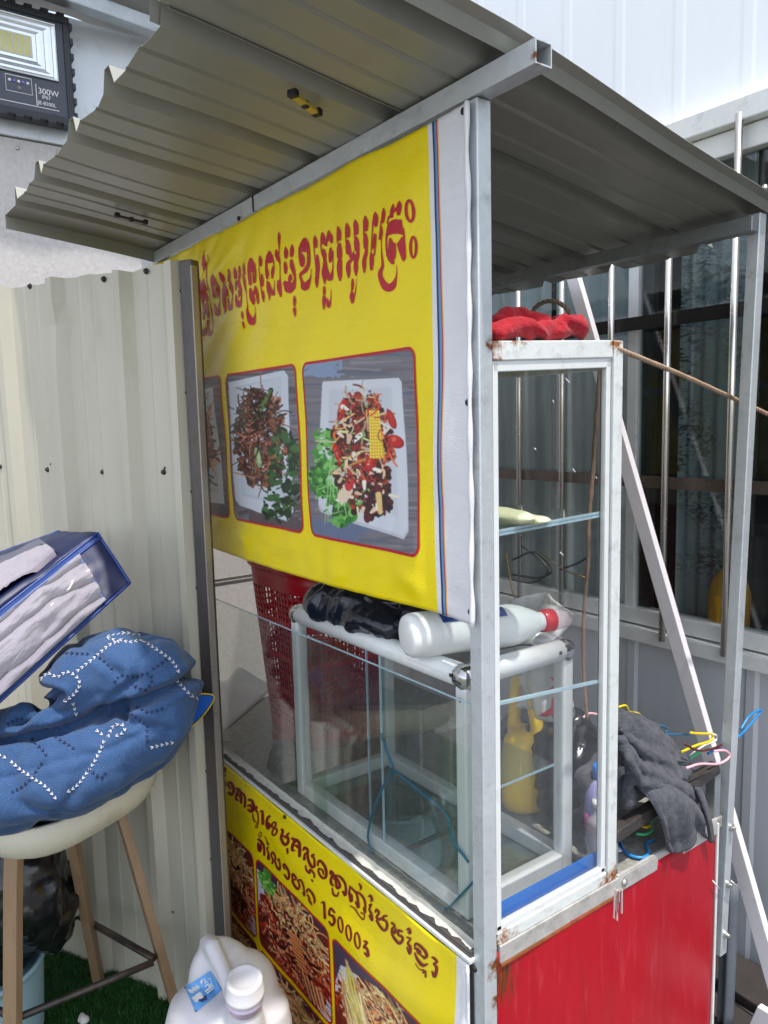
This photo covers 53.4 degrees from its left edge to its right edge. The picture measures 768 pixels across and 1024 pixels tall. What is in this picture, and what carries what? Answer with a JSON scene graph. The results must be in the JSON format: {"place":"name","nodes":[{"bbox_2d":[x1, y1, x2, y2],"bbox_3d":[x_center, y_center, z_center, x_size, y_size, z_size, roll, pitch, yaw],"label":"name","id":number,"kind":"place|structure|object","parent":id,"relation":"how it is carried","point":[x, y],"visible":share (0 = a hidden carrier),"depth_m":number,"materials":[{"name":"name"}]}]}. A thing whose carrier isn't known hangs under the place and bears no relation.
{"place":"outdoors","nodes":[
{"label":"outdoors","id":0,"kind":"place"},
{"bbox_2d":[48,11,80,20],"label":"sky","id":1,"kind":"structure","parent":0,"point":[48,11],"materials":[{"name":"white"}]},
{"bbox_2d":[220,667,267,731],"bbox_3d":[-0.515,0.621,2.584,0.154,0.064,0.444,0,7,15],"label":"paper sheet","id":2,"kind":"object","parent":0,"point":[242,691],"visible":0.77,"depth_m":2.62,"materials":[{"name":"white paper"}]},
{"bbox_2d":[500,644,532,654],"bbox_3d":[0.256,0.276,1.528,0.104,0.004,0.037,-5,8,-28],"label":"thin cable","id":3,"kind":"object","parent":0,"point":[518,645],"visible":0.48,"depth_m":1.55,"materials":[{"name":"black plastic"}]},
{"bbox_2d":[393,0,767,965],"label":"building","id":4,"kind":"structure","parent":0,"point":[693,72],"depth_m":2.38,"materials":[{"name":"white paint"}]},
{"bbox_2d":[492,150,767,653],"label":"window","id":5,"kind":"structure","parent":4,"relation":"in","point":[706,274],"depth_m":2.44,"materials":[{"name":"white glass"}]},
{"bbox_2d":[708,562,750,626],"bbox_3d":[1.030,0.247,2.274,0.120,0.240,0.120,-6,8,-36],"label":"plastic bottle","id":6,"kind":"object","parent":4,"relation":"in","point":[714,600],"visible":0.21,"depth_m":2.25,"materials":[{"name":"yellow plastic"}]},
{"bbox_2d":[715,959,760,1014],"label":"ground","id":7,"kind":"structure","parent":0,"point":[744,1008],"depth_m":2.08,"materials":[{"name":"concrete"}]},
{"bbox_2d":[44,950,168,1023],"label":"turf mat","id":8,"kind":"object","parent":7,"relation":"on","point":[101,1002],"depth_m":2.15,"materials":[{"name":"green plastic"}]},
{"bbox_2d":[0,952,44,1023],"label":"waste bin","id":9,"kind":"object","parent":8,"relation":"on","point":[33,982],"visible":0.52,"depth_m":1.97,"materials":[{"name":"blue plastic"}]},
{"bbox_2d":[0,849,79,986],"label":"plastic bag","id":10,"kind":"object","parent":9,"relation":"in","point":[51,904],"visible":0.61,"depth_m":1.87,"materials":[{"name":"black plastic"}]},
{"bbox_2d":[78,1012,89,1023],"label":"litter","id":11,"kind":"object","parent":8,"relation":"on","point":[83,1018],"visible":1,"depth_m":2.05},
{"bbox_2d":[0,772,176,1023],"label":"bar stool","id":12,"kind":"object","parent":8,"relation":"on","point":[39,839],"visible":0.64,"depth_m":1.79,"materials":[{"name":"brown wood"}]},
{"bbox_2d":[0,628,203,835],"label":"quilt","id":13,"kind":"object","parent":12,"relation":"on","point":[114,719],"visible":1,"depth_m":1.55,"materials":[{"name":"blue fabric"}]},
{"bbox_2d":[0,530,130,702],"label":"storage bag","id":14,"kind":"object","parent":13,"relation":"on","point":[59,589],"visible":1,"depth_m":1.67,"materials":[{"name":"plastic"}]},
{"bbox_2d":[191,693,214,727],"bbox_3d":[-0.512,0.532,1.937,0.172,0.148,0.033,-2,7,-6],"label":"cushion","id":15,"kind":"object","parent":13,"relation":"on","point":[205,701],"visible":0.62,"depth_m":1.93,"materials":[{"name":"blue fabric"}]},
{"bbox_2d":[165,934,291,1023],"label":"detergent jug","id":16,"kind":"object","parent":8,"relation":"on","point":[231,980],"visible":1,"depth_m":1.69,"materials":[{"name":"white plastic"}]},
{"bbox_2d":[0,259,232,999],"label":"metal fence","id":17,"kind":"object","parent":7,"relation":"on","point":[103,424],"visible":0.63,"depth_m":2.03,"materials":[{"name":"metal"}]},
{"bbox_2d":[0,3,365,696],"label":"side wall","id":18,"kind":"structure","parent":7,"relation":"on","point":[26,259],"depth_m":2.70,"materials":[{"name":"paint"}]},
{"bbox_2d":[0,0,77,130],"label":"flood light","id":19,"kind":"object","parent":18,"relation":"attached to","point":[37,84],"visible":1,"depth_m":2.53,"materials":[{"name":"black metal"}]},
{"bbox_2d":[15,0,159,38],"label":"neighbour canopy","id":20,"kind":"object","parent":18,"relation":"attached to","point":[131,17],"visible":0.14,"depth_m":2.66,"materials":[{"name":"metal"}]},
{"bbox_2d":[5,0,767,1023],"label":"food stall","id":21,"kind":"object","parent":7,"relation":"on","point":[195,126],"visible":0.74,"depth_m":1.51,"materials":[{"name":"galvanised steel"},{"name":"yellow printed vinyl"},{"name":"glass"}]},
{"bbox_2d":[114,212,147,225],"bbox_3d":[-0.658,-0.763,1.984,0.084,0.022,0.018,-6,8,-34],"label":"roof clip","id":22,"kind":"object","parent":21,"relation":"attached to","point":[117,215],"visible":1,"depth_m":1.98,"materials":[{"name":"black metal"}]},
{"bbox_2d":[267,739,314,786],"bbox_3d":[-0.251,0.678,2.074,0.112,0.097,0.201,-6,8,-36],"label":"plastic bag","id":23,"kind":"object","parent":21,"relation":"on","point":[282,763],"visible":0.66,"depth_m":2.05,"materials":[{"name":"white plastic"}]},
{"bbox_2d":[287,88,322,117],"bbox_3d":[-0.133,-0.692,1.292,0.018,0.021,0.081,2,8,30],"label":"roof clip","id":24,"kind":"object","parent":21,"relation":"attached to","point":[295,96],"visible":1,"depth_m":1.29,"materials":[{"name":"gold metal"}]},
{"bbox_2d":[247,561,378,750],"bbox_3d":[-0.201,0.405,2.358,0.354,0.533,0.451,-6,8,-36],"label":"laundry basket","id":25,"kind":"object","parent":21,"relation":"on","point":[354,728],"visible":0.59,"depth_m":2.24,"materials":[{"name":"red plastic"}]},
{"bbox_2d":[284,635,357,730],"bbox_3d":[-0.196,0.528,2.360,0.212,0.278,0.281,-6,8,-36],"label":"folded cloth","id":26,"kind":"object","parent":25,"relation":"in","point":[321,679],"visible":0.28,"depth_m":2.27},
{"bbox_2d":[156,100,474,628],"bbox_3d":[-0.273,-0.282,1.788,0.020,0.852,1.399,-6,8,-36],"label":"menu banner","id":27,"kind":"object","parent":21,"relation":"attached to","point":[336,311],"visible":0.82,"depth_m":1.50,"materials":[{"name":"yellow plastic"}]},
{"bbox_2d":[224,764,476,1023],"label":"price banner","id":28,"kind":"object","parent":21,"relation":"attached to","point":[332,937],"visible":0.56,"depth_m":1.80,"materials":[{"name":"yellow plastic"}]},
{"bbox_2d":[367,733,472,909],"bbox_3d":[0.063,0.633,1.539,0.005,0.319,0.348,-6,8,-36],"label":"wire hanger","id":29,"kind":"object","parent":21,"relation":"on","point":[461,894],"visible":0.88,"depth_m":1.53,"materials":[{"name":"plastic"}]},
{"bbox_2d":[289,604,574,919],"bbox_3d":[0.082,0.489,1.756,0.316,0.493,0.668,-6,8,-36],"label":"counter showcase","id":30,"kind":"object","parent":21,"relation":"on","point":[555,853],"visible":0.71,"depth_m":1.59,"materials":[{"name":"white metal"}]},
{"bbox_2d":[302,582,428,639],"bbox_3d":[0.010,0.180,1.772,0.300,0.190,0.523,-6,8,-36],"label":"plastic bag","id":31,"kind":"object","parent":30,"relation":"on","point":[351,611],"visible":0.29,"depth_m":1.66,"materials":[{"name":"black plastic"}]},
{"bbox_2d":[399,603,571,657],"bbox_3d":[0.211,0.226,1.511,0.365,0.089,0.096,-4,7,-21],"label":"detergent bottle","id":32,"kind":"object","parent":30,"relation":"on","point":[426,633],"visible":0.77,"depth_m":1.45,"materials":[{"name":"white plastic"}]},
{"bbox_2d":[508,592,574,722],"bbox_3d":[0.351,0.327,1.730,0.069,0.290,0.198,-6,8,-36],"label":"carrier bag","id":33,"kind":"object","parent":30,"relation":"on","point":[540,679],"visible":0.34,"depth_m":1.73,"materials":[{"name":"white"}]},
{"bbox_2d":[501,676,542,814],"bbox_3d":[0.345,0.554,1.845,0.127,0.329,0.117,-2,7,-2],"label":"oil jug","id":34,"kind":"object","parent":21,"relation":"on","point":[519,797],"visible":0.62,"depth_m":1.81,"materials":[{"name":"yellow plastic"}]},
{"bbox_2d":[499,507,550,524],"bbox_3d":[0.197,0.001,1.435,0.104,0.031,0.260,-6,8,-36],"label":"bottle","id":35,"kind":"object","parent":21,"relation":"on","point":[507,515],"visible":0.41,"depth_m":1.34,"materials":[{"name":"beige plastic"}]},
{"bbox_2d":[492,306,588,340],"bbox_3d":[0.264,-0.329,1.347,0.246,0.069,0.084,-6,8,-36],"label":"cloth","id":36,"kind":"object","parent":21,"relation":"on","point":[508,322],"visible":0.95,"depth_m":1.32,"materials":[{"name":"red fabric"}]},
{"bbox_2d":[505,551,584,598],"bbox_3d":[0.388,0.174,1.858,0.006,0.155,0.259,-6,8,-36],"label":"bare wire","id":37,"kind":"object","parent":21,"relation":"hanging from","point":[509,575],"visible":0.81,"depth_m":1.94,"materials":[{"name":"metal"}]},
{"bbox_2d":[508,545,585,583],"bbox_3d":[0.536,0.187,2.547,0.048,0.134,0.332,-6,8,-36],"label":"cable tangle","id":38,"kind":"object","parent":21,"relation":"hanging from","point":[540,578],"visible":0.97,"depth_m":2.56,"materials":[{"name":"black plastic"}]},
{"bbox_2d":[500,706,596,829],"bbox_3d":[0.407,0.595,1.863,0.212,0.280,0.370,-6,8,-36],"label":"plastic bag","id":39,"kind":"object","parent":21,"relation":"on","point":[584,750],"visible":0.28,"depth_m":1.76,"materials":[{"name":"plastic"}]},
{"bbox_2d":[501,852,596,918],"bbox_3d":[0.314,0.734,1.473,0.295,0.056,0.006,-6,8,-36],"label":"blue board","id":40,"kind":"object","parent":21,"relation":"on","point":[536,891],"visible":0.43,"depth_m":1.47,"materials":[{"name":"blue plastic"}]},
{"bbox_2d":[531,298,572,314],"bbox_3d":[0.327,-0.393,1.496,0.010,0.052,0.111,-6,8,-36],"label":"rope coil","id":41,"kind":"object","parent":21,"relation":"on","point":[566,308],"visible":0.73,"depth_m":1.48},
{"bbox_2d":[582,712,596,718],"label":"wire hanger","id":42,"kind":"object","parent":21,"relation":"hanging from","point":[590,713],"visible":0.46,"depth_m":1.72,"materials":[{"name":"pink plastic"}]},
{"bbox_2d":[581,371,599,720],"bbox_3d":[0.445,0.064,1.628,0.017,0.795,0.053,-6,8,-36],"label":"rope","id":43,"kind":"object","parent":21,"relation":"attached to","point":[591,485],"visible":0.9,"depth_m":1.63,"materials":[{"name":"brown fabric fibre"}]},
{"bbox_2d":[584,762,596,853],"bbox_3d":[0.469,0.641,1.651,0.069,0.197,0.069,-6,8,-36],"label":"water bottle","id":44,"kind":"object","parent":21,"relation":"on","point":[590,825],"visible":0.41,"depth_m":1.64,"materials":[{"name":"purple plastic"}]},
{"bbox_2d":[592,798,596,808],"bbox_3d":[0.456,0.677,1.624,0.048,0.134,0.048,-6,8,-36],"label":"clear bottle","id":45,"kind":"object","parent":21,"relation":"on","point":[594,803],"visible":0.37,"depth_m":1.61,"materials":[{"name":"white"}]},
{"bbox_2d":[618,704,639,713],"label":"wire hanger","id":46,"kind":"object","parent":21,"relation":"attached to","point":[624,705],"visible":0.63,"depth_m":1.80,"materials":[{"name":"yellow plastic"}]},
{"bbox_2d":[619,838,653,858],"bbox_3d":[0.547,0.732,1.667,0.077,0.007,0.088,2,7,24],"label":"wire hanger","id":47,"kind":"object","parent":21,"relation":"on","point":[626,852],"visible":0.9,"depth_m":1.65,"materials":[{"name":"blue plastic"}]},
{"bbox_2d":[574,709,714,852],"bbox_3d":[0.582,0.600,1.713,0.332,0.323,0.216,-6,8,-36],"label":"towel","id":48,"kind":"object","parent":21,"relation":"on","point":[653,761],"visible":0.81,"depth_m":1.65,"materials":[{"name":"grey fabric"}]},
{"bbox_2d":[636,817,656,835],"bbox_3d":[0.603,0.711,1.725,0.026,0.007,0.105,5,9,43],"label":"wire hanger","id":49,"kind":"object","parent":21,"relation":"on","point":[648,832],"visible":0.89,"depth_m":1.70,"materials":[{"name":"green plastic"}]},
{"bbox_2d":[659,725,693,734],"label":"wire hanger","id":50,"kind":"object","parent":21,"relation":"hanging from","point":[665,727],"visible":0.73,"depth_m":1.89,"materials":[{"name":"blue plastic"}]},
{"bbox_2d":[618,346,767,415],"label":"rope","id":51,"kind":"object","parent":21,"relation":"attached to","point":[675,372],"visible":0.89,"depth_m":1.60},
{"bbox_2d":[680,731,713,752],"bbox_3d":[0.716,0.515,1.738,0.129,0.048,0.006,-6,8,-36],"label":"wire hanger","id":52,"kind":"object","parent":21,"relation":"hanging from","point":[701,743],"visible":0.97,"depth_m":1.74,"materials":[{"name":"yellow plastic"}]},
{"bbox_2d":[689,747,714,758],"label":"wire hanger","id":53,"kind":"object","parent":21,"relation":"attached to","point":[694,755],"visible":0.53,"depth_m":1.76,"materials":[{"name":"green plastic"}]},
{"bbox_2d":[684,743,722,751],"bbox_3d":[0.727,0.529,1.735,0.152,0.049,0.006,-6,8,-36],"label":"wire hanger","id":54,"kind":"object","parent":21,"relation":"on","point":[702,750],"visible":1,"depth_m":1.73,"materials":[{"name":"red plastic"}]},
{"bbox_2d":[689,733,717,756],"bbox_3d":[0.751,0.541,1.792,0.116,0.040,0.005,-6,8,-36],"label":"wire hanger","id":55,"kind":"object","parent":21,"relation":"hanging from","point":[704,745],"visible":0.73,"depth_m":1.80,"materials":[{"name":"white plastic"}]},
{"bbox_2d":[685,749,730,768],"bbox_3d":[0.737,0.566,1.729,0.179,0.043,0.006,-6,8,-36],"label":"wire hanger","id":56,"kind":"object","parent":21,"relation":"attached to","point":[717,763],"visible":1,"depth_m":1.74,"materials":[{"name":"pink plastic"}]},
{"bbox_2d":[717,883,739,1023],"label":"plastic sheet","id":57,"kind":"object","parent":21,"relation":"hanging from","point":[726,985],"visible":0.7,"depth_m":1.96,"materials":[{"name":"plastic"}]},
{"bbox_2d":[707,709,762,754],"bbox_3d":[0.874,0.542,1.893,0.245,0.057,0.006,-6,8,-36],"label":"wire hanger","id":58,"kind":"object","parent":21,"relation":"attached to","point":[749,724],"visible":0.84,"depth_m":1.92,"materials":[{"name":"blue plastic"}]},
{"bbox_2d":[567,277,767,987],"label":"leaning pole","id":59,"kind":"object","parent":7,"relation":"on","point":[750,894],"visible":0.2,"depth_m":2.13,"materials":[{"name":"white metal"}]},
{"bbox_2d":[714,953,767,1023],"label":"kerb slab","id":60,"kind":"structure","parent":7,"relation":"on","point":[751,991],"depth_m":2.10,"materials":[{"name":"grey concrete"}]},
{"bbox_2d":[750,1003,767,1023],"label":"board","id":61,"kind":"object","parent":60,"relation":"on","point":[760,1015],"visible":1,"depth_m":1.94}
]}

